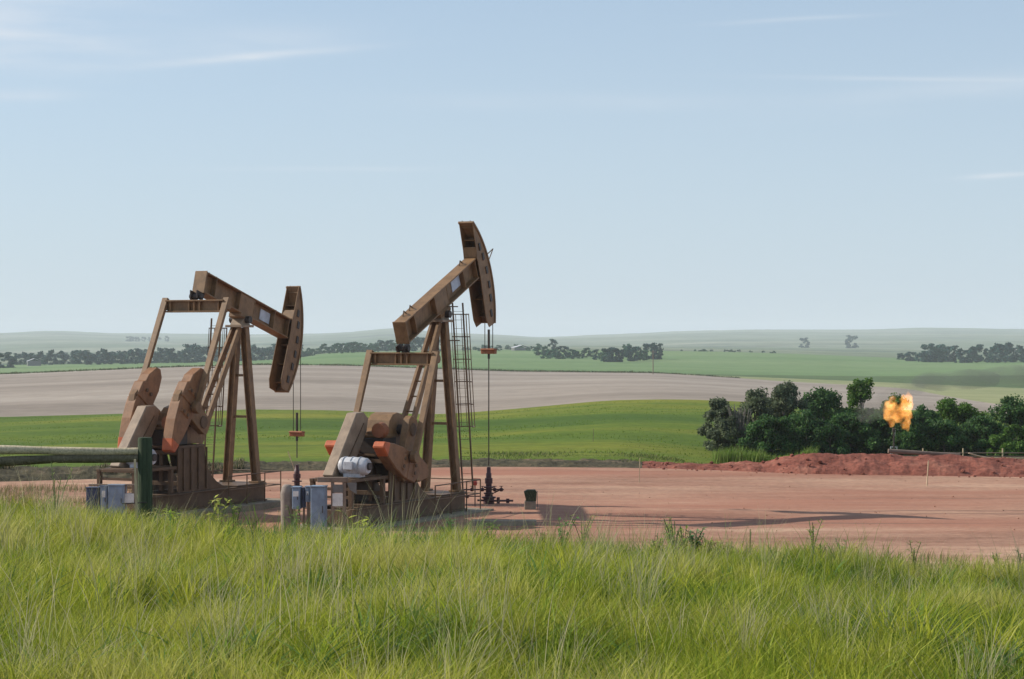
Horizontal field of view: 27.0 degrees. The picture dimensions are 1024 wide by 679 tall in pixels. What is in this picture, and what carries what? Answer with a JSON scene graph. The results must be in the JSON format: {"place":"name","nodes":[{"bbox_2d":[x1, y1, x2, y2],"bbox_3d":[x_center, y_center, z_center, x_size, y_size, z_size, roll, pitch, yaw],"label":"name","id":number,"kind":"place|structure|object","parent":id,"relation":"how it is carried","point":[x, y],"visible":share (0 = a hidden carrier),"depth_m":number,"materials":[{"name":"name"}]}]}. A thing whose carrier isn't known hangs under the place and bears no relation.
{"place":"outdoors","nodes":[
{"label":"outdoors","id":0,"kind":"place"},
{"bbox_2d":[0,458,641,481],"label":"earth bank","id":1,"kind":"structure","parent":0,"point":[8,474],"depth_m":99.68,"materials":[{"name":"soil"}]},
{"bbox_2d":[0,457,244,473],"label":"bank weeds","id":2,"kind":"object","parent":1,"relation":"on","point":[240,463],"visible":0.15,"depth_m":97.07,"materials":[{"name":"green plant"}]},
{"bbox_2d":[0,365,1000,416],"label":"ploughed field","id":3,"kind":"structure","parent":0,"point":[92,392],"depth_m":382.59,"materials":[{"name":"soil"}]},
{"bbox_2d":[1,363,739,377],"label":"field margin","id":4,"kind":"object","parent":3,"relation":"on","point":[329,364],"visible":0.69,"depth_m":697.64,"materials":[{"name":"green plant"}]},
{"bbox_2d":[0,399,1010,466],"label":"green field","id":5,"kind":"structure","parent":0,"point":[277,450],"depth_m":159.99,"materials":[{"name":"plant"}]},
{"bbox_2d":[459,450,722,463],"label":"edge weeds","id":6,"kind":"object","parent":5,"relation":"on","point":[545,454],"visible":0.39,"depth_m":112.14,"materials":[{"name":"green plant"}]},
{"bbox_2d":[696,396,734,448],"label":"tree","id":7,"kind":"object","parent":5,"relation":"on","point":[718,406],"visible":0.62,"depth_m":131.89,"materials":[{"name":"green plant"}]},
{"bbox_2d":[703,415,752,450],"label":"bush","id":8,"kind":"object","parent":5,"relation":"on","point":[727,430],"visible":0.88,"depth_m":130.29,"materials":[{"name":"green plant"}]},
{"bbox_2d":[727,404,753,450],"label":"twiggy shrub","id":9,"kind":"object","parent":5,"relation":"on","point":[741,420],"visible":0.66,"depth_m":131.02,"materials":[{"name":"plant"}]},
{"bbox_2d":[732,386,778,449],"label":"tree","id":10,"kind":"object","parent":5,"relation":"on","point":[757,400],"visible":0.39,"depth_m":135.43,"materials":[{"name":"green plant"}]},
{"bbox_2d":[711,443,818,463],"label":"bright weeds","id":11,"kind":"object","parent":5,"relation":"on","point":[724,456],"visible":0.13,"depth_m":102.00,"materials":[{"name":"green plant"}]},
{"bbox_2d":[736,413,798,457],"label":"bush","id":12,"kind":"object","parent":5,"relation":"on","point":[764,428],"visible":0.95,"depth_m":129.34,"materials":[{"name":"green plant"}]},
{"bbox_2d":[766,380,815,449],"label":"tree","id":13,"kind":"object","parent":5,"relation":"on","point":[784,401],"visible":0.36,"depth_m":137.31,"materials":[{"name":"green plant"}]},
{"bbox_2d":[782,408,833,454],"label":"bush","id":14,"kind":"object","parent":5,"relation":"on","point":[801,428],"visible":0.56,"depth_m":130.35,"materials":[{"name":"green plant"}]},
{"bbox_2d":[797,387,851,445],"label":"tree","id":15,"kind":"object","parent":5,"relation":"on","point":[820,401],"visible":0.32,"depth_m":139.44,"materials":[{"name":"green plant"}]},
{"bbox_2d":[806,423,850,454],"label":"bush","id":16,"kind":"object","parent":5,"relation":"on","point":[817,437],"visible":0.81,"depth_m":129.52,"materials":[{"name":"green plant"}]},
{"bbox_2d":[828,410,881,453],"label":"bush","id":17,"kind":"object","parent":5,"relation":"on","point":[859,435],"visible":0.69,"depth_m":131.52,"materials":[{"name":"green plant"}]},
{"bbox_2d":[845,377,878,443],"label":"tree","id":18,"kind":"object","parent":5,"relation":"on","point":[858,390],"visible":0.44,"depth_m":143.58,"materials":[{"name":"green plant"}]},
{"bbox_2d":[858,414,898,453],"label":"bush","id":19,"kind":"object","parent":5,"relation":"on","point":[878,422],"visible":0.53,"depth_m":133.20,"materials":[{"name":"green plant"}]},
{"bbox_2d":[869,404,907,453],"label":"bush","id":20,"kind":"object","parent":5,"relation":"on","point":[893,411],"visible":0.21,"depth_m":135.17,"materials":[{"name":"green plant"}]},
{"bbox_2d":[879,392,911,412],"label":"gas flare flame","id":21,"kind":"object","parent":5,"relation":"on","point":[901,403],"visible":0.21,"depth_m":141.72,"materials":[{"name":"orange"}]},
{"bbox_2d":[891,411,937,455],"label":"bush","id":22,"kind":"object","parent":5,"relation":"on","point":[910,427],"visible":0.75,"depth_m":130.27,"materials":[{"name":"green plant"}]},
{"bbox_2d":[910,403,943,451],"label":"tree","id":23,"kind":"object","parent":5,"relation":"on","point":[923,413],"visible":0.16,"depth_m":137.33,"materials":[{"name":"green plant"}]},
{"bbox_2d":[916,417,973,455],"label":"bush","id":24,"kind":"object","parent":5,"relation":"on","point":[953,439],"visible":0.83,"depth_m":130.32,"materials":[{"name":"green plant"}]},
{"bbox_2d":[935,397,988,446],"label":"tree","id":25,"kind":"object","parent":5,"relation":"on","point":[948,408],"visible":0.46,"depth_m":139.11,"materials":[{"name":"green plant"}]},
{"bbox_2d":[905,448,1023,456],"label":"pipe fence","id":26,"kind":"object","parent":5,"relation":"on","point":[963,452],"visible":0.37,"depth_m":105.98,"materials":[{"name":"brown metal"}]},
{"bbox_2d":[957,415,1002,457],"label":"bush","id":27,"kind":"object","parent":5,"relation":"on","point":[974,428],"visible":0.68,"depth_m":131.40,"materials":[{"name":"green plant"}]},
{"bbox_2d":[986,423,1023,457],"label":"bush","id":28,"kind":"object","parent":5,"relation":"on","point":[1007,442],"visible":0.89,"depth_m":128.49,"materials":[{"name":"green plant"}]},
{"bbox_2d":[986,393,1023,446],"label":"tree","id":29,"kind":"object","parent":5,"relation":"on","point":[1012,408],"visible":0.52,"depth_m":137.43,"materials":[{"name":"green plant"}]},
{"bbox_2d":[0,467,1023,572],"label":"clay pad","id":30,"kind":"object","parent":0,"point":[984,502],"visible":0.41,"depth_m":77.81,"materials":[{"name":"soil"}]},
{"bbox_2d":[0,479,181,523],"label":"dry weeds","id":31,"kind":"object","parent":30,"relation":"on","point":[26,488],"visible":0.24,"depth_m":82.57,"materials":[{"name":"beige plant"}]},
{"bbox_2d":[85,486,99,511],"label":"electrical cabinet","id":32,"kind":"object","parent":30,"relation":"on","point":[92,494],"visible":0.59,"depth_m":68.19,"materials":[{"name":"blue metal"}]},
{"bbox_2d":[99,485,107,515],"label":"control box","id":33,"kind":"object","parent":30,"relation":"on","point":[104,495],"visible":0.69,"depth_m":68.14,"materials":[{"name":"grey metal"}]},
{"bbox_2d":[88,484,134,514],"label":"equipment rack","id":34,"kind":"object","parent":30,"relation":"on","point":[128,499],"visible":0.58,"depth_m":68.14,"materials":[{"name":"grey metal"}]},
{"bbox_2d":[107,484,126,513],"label":"electrical cabinet","id":35,"kind":"object","parent":30,"relation":"on","point":[119,492],"visible":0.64,"depth_m":67.99,"materials":[{"name":"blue metal"}]},
{"bbox_2d":[87,498,280,522],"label":"concrete slab","id":36,"kind":"structure","parent":30,"relation":"on","point":[268,503],"depth_m":74.99,"materials":[{"name":"concrete"}]},
{"bbox_2d":[96,271,304,514],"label":"pumpjack","id":37,"kind":"object","parent":36,"relation":"on","point":[177,427],"visible":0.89,"depth_m":74.92,"materials":[{"name":"brown paint"}]},
{"bbox_2d":[280,484,293,531],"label":"covered post","id":38,"kind":"object","parent":30,"relation":"on","point":[286,496],"visible":0.76,"depth_m":66.23,"materials":[{"name":"beige fabric"}]},
{"bbox_2d":[292,465,301,485],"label":"wellhead","id":39,"kind":"object","parent":30,"relation":"on","point":[296,477],"visible":0.6,"depth_m":81.03,"materials":[{"name":"red paint"}]},
{"bbox_2d":[291,486,302,527],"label":"control box","id":40,"kind":"object","parent":30,"relation":"on","point":[296,496],"visible":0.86,"depth_m":66.04,"materials":[{"name":"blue metal"}]},
{"bbox_2d":[301,487,305,526],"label":"junction box","id":41,"kind":"object","parent":30,"relation":"on","point":[303,504],"visible":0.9,"depth_m":66.21,"materials":[{"name":"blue metal"}]},
{"bbox_2d":[305,485,310,532],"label":"meter box","id":42,"kind":"object","parent":30,"relation":"on","point":[307,494],"visible":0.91,"depth_m":66.12,"materials":[{"name":"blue metal"}]},
{"bbox_2d":[310,485,327,533],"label":"electrical cabinet","id":43,"kind":"object","parent":30,"relation":"on","point":[319,497],"visible":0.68,"depth_m":65.79,"materials":[{"name":"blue metal"}]},
{"bbox_2d":[317,477,356,531],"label":"equipment rack","id":44,"kind":"object","parent":30,"relation":"on","point":[338,492],"visible":0.81,"depth_m":65.93,"materials":[{"name":"brown metal"}]},
{"bbox_2d":[296,507,493,531],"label":"concrete slab","id":45,"kind":"structure","parent":30,"relation":"on","point":[452,515],"depth_m":71.73,"materials":[{"name":"concrete"}]},
{"bbox_2d":[305,221,497,527],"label":"pumpjack","id":46,"kind":"object","parent":45,"relation":"on","point":[373,449],"visible":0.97,"depth_m":72.64,"materials":[{"name":"brown paint"}]},
{"bbox_2d":[464,467,512,503],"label":"wellhead","id":47,"kind":"object","parent":30,"relation":"on","point":[488,493],"visible":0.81,"depth_m":78.51,"materials":[{"name":"red paint"}]},
{"bbox_2d":[472,519,536,525],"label":"concrete beam","id":48,"kind":"structure","parent":30,"relation":"on","point":[512,523],"depth_m":69.26,"materials":[{"name":"concrete"}]},
{"bbox_2d":[524,489,537,509],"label":"box stand","id":49,"kind":"object","parent":30,"relation":"on","point":[531,495],"visible":0.93,"depth_m":75.80,"materials":[{"name":"metal"}]},
{"bbox_2d":[629,547,1010,570],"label":"slope grass","id":50,"kind":"structure","parent":30,"relation":"on","point":[929,556],"depth_m":57.57,"materials":[{"name":"plant"}]},
{"bbox_2d":[0,328,1023,351],"bbox_3d":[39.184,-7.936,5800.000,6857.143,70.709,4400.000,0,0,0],"label":"hills","id":51,"kind":"structure","parent":0,"point":[43,341],"depth_m":5267.16,"materials":[{"name":"green plant"}]},
{"bbox_2d":[0,350,1023,375],"bbox_3d":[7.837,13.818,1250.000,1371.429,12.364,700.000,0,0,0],"label":"green field","id":52,"kind":"structure","parent":0,"point":[708,362],"depth_m":1136.74,"materials":[{"name":"plant"}]},
{"bbox_2d":[0,352,16,367],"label":"distant tree","id":53,"kind":"object","parent":52,"relation":"on","point":[7,356],"visible":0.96,"depth_m":1298.93,"materials":[{"name":"plant"}]},
{"bbox_2d":[21,353,35,364],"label":"distant tree","id":54,"kind":"object","parent":52,"relation":"on","point":[29,356],"visible":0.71,"depth_m":1584.73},
{"bbox_2d":[27,358,40,365],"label":"farm shed","id":55,"kind":"structure","parent":52,"relation":"on","point":[33,363],"depth_m":1466.39,"materials":[{"name":"grey metal"}]},
{"bbox_2d":[72,350,92,364],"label":"distant tree","id":56,"kind":"object","parent":52,"relation":"on","point":[80,352],"visible":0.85,"depth_m":1513.13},
{"bbox_2d":[80,353,95,364],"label":"distant tree","id":57,"kind":"object","parent":52,"relation":"on","point":[84,356],"visible":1,"depth_m":1507.70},
{"bbox_2d":[96,348,114,364],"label":"distant tree","id":58,"kind":"object","parent":52,"relation":"on","point":[105,355],"visible":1,"depth_m":1505.17,"materials":[{"name":"plant"}]},
{"bbox_2d":[105,351,123,363],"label":"distant tree","id":59,"kind":"object","parent":52,"relation":"on","point":[114,355],"visible":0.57,"depth_m":1550.18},
{"bbox_2d":[125,349,142,363],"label":"distant tree","id":60,"kind":"object","parent":52,"relation":"on","point":[139,354],"visible":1,"depth_m":1516.54,"materials":[{"name":"plant"}]},
{"bbox_2d":[160,348,179,362],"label":"distant tree","id":61,"kind":"object","parent":52,"relation":"on","point":[170,353],"visible":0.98,"depth_m":1530.88,"materials":[{"name":"plant"}]},
{"bbox_2d":[177,350,190,362],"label":"distant tree","id":62,"kind":"object","parent":52,"relation":"on","point":[183,355],"visible":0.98,"depth_m":1507.58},
{"bbox_2d":[180,344,201,362],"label":"distant tree","id":63,"kind":"object","parent":52,"relation":"on","point":[189,349],"visible":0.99,"depth_m":1514.40,"materials":[{"name":"plant"}]},
{"bbox_2d":[337,343,349,352],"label":"distant tree","id":64,"kind":"object","parent":52,"relation":"on","point":[340,346],"visible":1,"depth_m":1530.70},
{"bbox_2d":[345,341,362,352],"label":"distant tree","id":65,"kind":"object","parent":52,"relation":"on","point":[351,345],"visible":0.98,"depth_m":1560.56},
{"bbox_2d":[540,349,565,358],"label":"distant tree","id":66,"kind":"object","parent":52,"relation":"on","point":[550,354],"visible":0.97,"depth_m":1216.78,"materials":[{"name":"plant"}]},
{"bbox_2d":[600,347,613,361],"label":"distant tree","id":67,"kind":"object","parent":52,"relation":"on","point":[608,351],"visible":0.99,"depth_m":1145.15,"materials":[{"name":"plant"}]},
{"bbox_2d":[625,345,640,360],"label":"distant tree","id":68,"kind":"object","parent":52,"relation":"on","point":[629,354],"visible":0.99,"depth_m":1184.81,"materials":[{"name":"plant"}]},
{"bbox_2d":[642,342,657,355],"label":"distant tree","id":69,"kind":"object","parent":52,"relation":"on","point":[647,346],"visible":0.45,"depth_m":1257.32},
{"bbox_2d":[650,343,663,358],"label":"distant tree","id":70,"kind":"object","parent":52,"relation":"on","point":[659,352],"visible":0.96,"depth_m":1242.33,"materials":[{"name":"plant"}]},
{"bbox_2d":[920,343,938,361],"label":"distant tree","id":71,"kind":"object","parent":52,"relation":"on","point":[924,347],"visible":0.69,"depth_m":1416.60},
{"bbox_2d":[927,346,946,361],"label":"distant tree","id":72,"kind":"object","parent":52,"relation":"on","point":[935,352],"visible":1,"depth_m":1401.07,"materials":[{"name":"plant"}]},
{"bbox_2d":[937,346,955,361],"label":"distant tree","id":73,"kind":"object","parent":52,"relation":"on","point":[949,349],"visible":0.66,"depth_m":1449.25,"materials":[{"name":"plant"}]},
{"bbox_2d":[952,348,964,362],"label":"distant tree","id":74,"kind":"object","parent":52,"relation":"on","point":[959,354],"visible":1,"depth_m":1395.89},
{"bbox_2d":[958,349,971,362],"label":"distant tree","id":75,"kind":"object","parent":52,"relation":"on","point":[968,351],"visible":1,"depth_m":1403.99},
{"bbox_2d":[966,346,982,362],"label":"distant tree","id":76,"kind":"object","parent":52,"relation":"on","point":[973,353],"visible":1,"depth_m":1418.54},
{"bbox_2d":[971,344,987,361],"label":"distant tree","id":77,"kind":"object","parent":52,"relation":"on","point":[979,347],"visible":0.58,"depth_m":1454.11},
{"bbox_2d":[984,345,1001,362],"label":"distant tree","id":78,"kind":"object","parent":52,"relation":"on","point":[992,351],"visible":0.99,"depth_m":1410.52,"materials":[{"name":"plant"}]},
{"bbox_2d":[990,343,1008,362],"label":"distant tree","id":79,"kind":"object","parent":52,"relation":"on","point":[1000,349],"visible":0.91,"depth_m":1418.33,"materials":[{"name":"plant"}]},
{"bbox_2d":[1008,347,1018,361],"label":"distant tree","id":80,"kind":"object","parent":52,"relation":"on","point":[1012,356],"visible":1,"depth_m":1428.63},
{"bbox_2d":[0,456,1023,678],"bbox_3d":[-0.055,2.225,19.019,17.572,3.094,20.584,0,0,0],"label":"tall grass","id":81,"kind":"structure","parent":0,"point":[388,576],"depth_m":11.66,"materials":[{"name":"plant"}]},
{"bbox_2d":[0,345,1023,364],"bbox_3d":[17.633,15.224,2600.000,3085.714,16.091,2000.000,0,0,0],"label":"valley meadow","id":82,"kind":"structure","parent":0,"point":[869,352],"depth_m":2417.61,"materials":[{"name":"green plant"}]},
{"bbox_2d":[845,335,858,347],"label":"distant tree","id":83,"kind":"object","parent":82,"relation":"on","point":[849,340],"visible":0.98,"depth_m":3297.66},
{"bbox_2d":[0,0,1023,336],"label":"sky","id":84,"kind":"structure","parent":0,"point":[623,166],"materials":[{"name":"blue"}]},
{"bbox_2d":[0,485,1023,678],"bbox_3d":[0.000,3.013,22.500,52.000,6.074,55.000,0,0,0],"label":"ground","id":85,"kind":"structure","parent":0,"point":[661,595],"depth_m":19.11,"materials":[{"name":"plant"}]},
{"bbox_2d":[48,462,72,512],"bbox_3d":[-4.462,1.584,20.996,0.267,0.760,0.199,0,0,0],"label":"weed","id":86,"kind":"object","parent":85,"relation":"on","point":[54,504],"visible":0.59,"depth_m":21.00,"materials":[{"name":"green plant"}]},
{"bbox_2d":[0,437,152,528],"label":"fence","id":87,"kind":"object","parent":85,"relation":"on","point":[141,454],"visible":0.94,"depth_m":22.92,"materials":[{"name":"green metal"}]},
{"bbox_2d":[205,494,229,527],"bbox_3d":[-3.022,1.843,21.989,0.290,0.482,0.242,0,0,35],"label":"weed","id":88,"kind":"object","parent":85,"relation":"on","point":[218,509],"visible":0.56,"depth_m":22.00,"materials":[{"name":"green plant"}]},
{"bbox_2d":[230,499,241,529],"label":"weed","id":89,"kind":"object","parent":85,"relation":"on","point":[233,510],"visible":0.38,"depth_m":21.95,"materials":[{"name":"green plant"}]},
{"bbox_2d":[124,498,491,546],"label":"crest weeds","id":90,"kind":"object","parent":85,"relation":"on","point":[291,523],"visible":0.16,"depth_m":21.62,"materials":[{"name":"green plant"}]},
{"bbox_2d":[336,509,373,536],"bbox_3d":[-1.594,2.027,22.424,0.297,0.531,0.591,0,0,24],"label":"weed","id":91,"kind":"object","parent":85,"relation":"on","point":[358,522],"visible":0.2,"depth_m":22.51,"materials":[{"name":"green plant"}]},
{"bbox_2d":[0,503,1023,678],"bbox_3d":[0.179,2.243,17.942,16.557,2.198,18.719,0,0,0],"label":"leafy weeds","id":92,"kind":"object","parent":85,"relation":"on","point":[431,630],"visible":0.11,"depth_m":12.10,"materials":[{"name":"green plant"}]},
{"bbox_2d":[0,493,1023,678],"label":"grass","id":93,"kind":"structure","parent":85,"relation":"on","point":[875,650],"depth_m":12.60,"materials":[{"name":"plant"}]},
{"bbox_2d":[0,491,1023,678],"bbox_3d":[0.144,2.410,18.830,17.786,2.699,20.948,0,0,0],"label":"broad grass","id":94,"kind":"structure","parent":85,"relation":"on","point":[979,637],"depth_m":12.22,"materials":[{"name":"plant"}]},
{"bbox_2d":[554,516,578,545],"bbox_3d":[0.612,2.231,23.997,0.214,0.514,0.280,0,0,-35],"label":"weed","id":95,"kind":"object","parent":85,"relation":"on","point":[560,530],"visible":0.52,"depth_m":24.02,"materials":[{"name":"green plant"}]},
{"bbox_2d":[570,515,598,549],"bbox_3d":[0.772,2.108,22.865,0.255,0.475,0.286,0,0,21],"label":"weed","id":96,"kind":"object","parent":85,"relation":"on","point":[584,528],"visible":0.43,"depth_m":22.84,"materials":[{"name":"green plant"}]},
{"bbox_2d":[648,533,668,559],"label":"weed","id":97,"kind":"object","parent":85,"relation":"on","point":[654,543],"visible":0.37,"depth_m":22.29,"materials":[{"name":"green plant"}]},
{"bbox_2d":[661,517,682,553],"bbox_3d":[1.671,2.130,22.462,0.272,0.510,0.210,0,0,26],"label":"weed","id":98,"kind":"object","parent":85,"relation":"on","point":[667,527],"visible":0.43,"depth_m":22.45,"materials":[{"name":"green plant"}]},
{"bbox_2d":[665,528,689,556],"bbox_3d":[1.588,2.057,20.658,0.219,0.457,0.274,0,0,-18],"label":"weed","id":99,"kind":"object","parent":85,"relation":"on","point":[676,544],"visible":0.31,"depth_m":20.68,"materials":[{"name":"green plant"}]},
{"bbox_2d":[675,525,693,557],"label":"weed","id":100,"kind":"object","parent":85,"relation":"on","point":[681,535],"visible":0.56,"depth_m":22.59,"materials":[{"name":"green plant"}]},
{"bbox_2d":[683,527,707,557],"bbox_3d":[1.929,2.182,22.497,0.227,0.419,0.232,0,0,36],"label":"weed","id":101,"kind":"object","parent":85,"relation":"on","point":[695,539],"visible":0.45,"depth_m":22.48,"materials":[{"name":"green plant"}]},
{"bbox_2d":[455,506,1023,574],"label":"crest stalks","id":102,"kind":"object","parent":85,"relation":"on","point":[618,543],"visible":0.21,"depth_m":21.99,"materials":[{"name":"green plant"}]},
{"bbox_2d":[806,519,822,552],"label":"weed","id":103,"kind":"object","parent":85,"relation":"on","point":[812,531],"visible":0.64,"depth_m":22.57,"materials":[{"name":"green plant"}]},
{"bbox_2d":[906,540,921,570],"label":"weed","id":104,"kind":"object","parent":85,"relation":"on","point":[914,554],"visible":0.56,"depth_m":22.00,"materials":[{"name":"green plant"}]},
{"bbox_2d":[131,364,1023,387],"bbox_3d":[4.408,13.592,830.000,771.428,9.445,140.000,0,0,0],"label":"dark crop field","id":105,"kind":"structure","parent":0,"point":[1011,381],"depth_m":826.35,"materials":[{"name":"plant"}]},
{"bbox_2d":[193,366,1023,403],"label":"dry pasture","id":106,"kind":"structure","parent":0,"point":[994,395],"depth_m":624.38,"materials":[{"name":"plant"}]},
{"bbox_2d":[253,471,1018,550],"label":"gravel","id":107,"kind":"structure","parent":0,"point":[744,508],"depth_m":76.35,"materials":[{"name":"gravel"}]},
{"bbox_2d":[642,453,1023,476],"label":"red earth bank","id":108,"kind":"structure","parent":0,"point":[939,465],"depth_m":96.36,"materials":[{"name":"soil"}]},
{"bbox_2d":[648,453,1021,477],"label":"clods","id":109,"kind":"object","parent":108,"relation":"on","point":[791,455],"visible":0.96,"depth_m":97.46,"materials":[{"name":"red soil"}]},
{"bbox_2d":[888,449,959,455],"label":"pipe","id":110,"kind":"object","parent":108,"relation":"on","point":[899,451],"visible":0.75,"depth_m":99.92,"materials":[{"name":"grey metal"}]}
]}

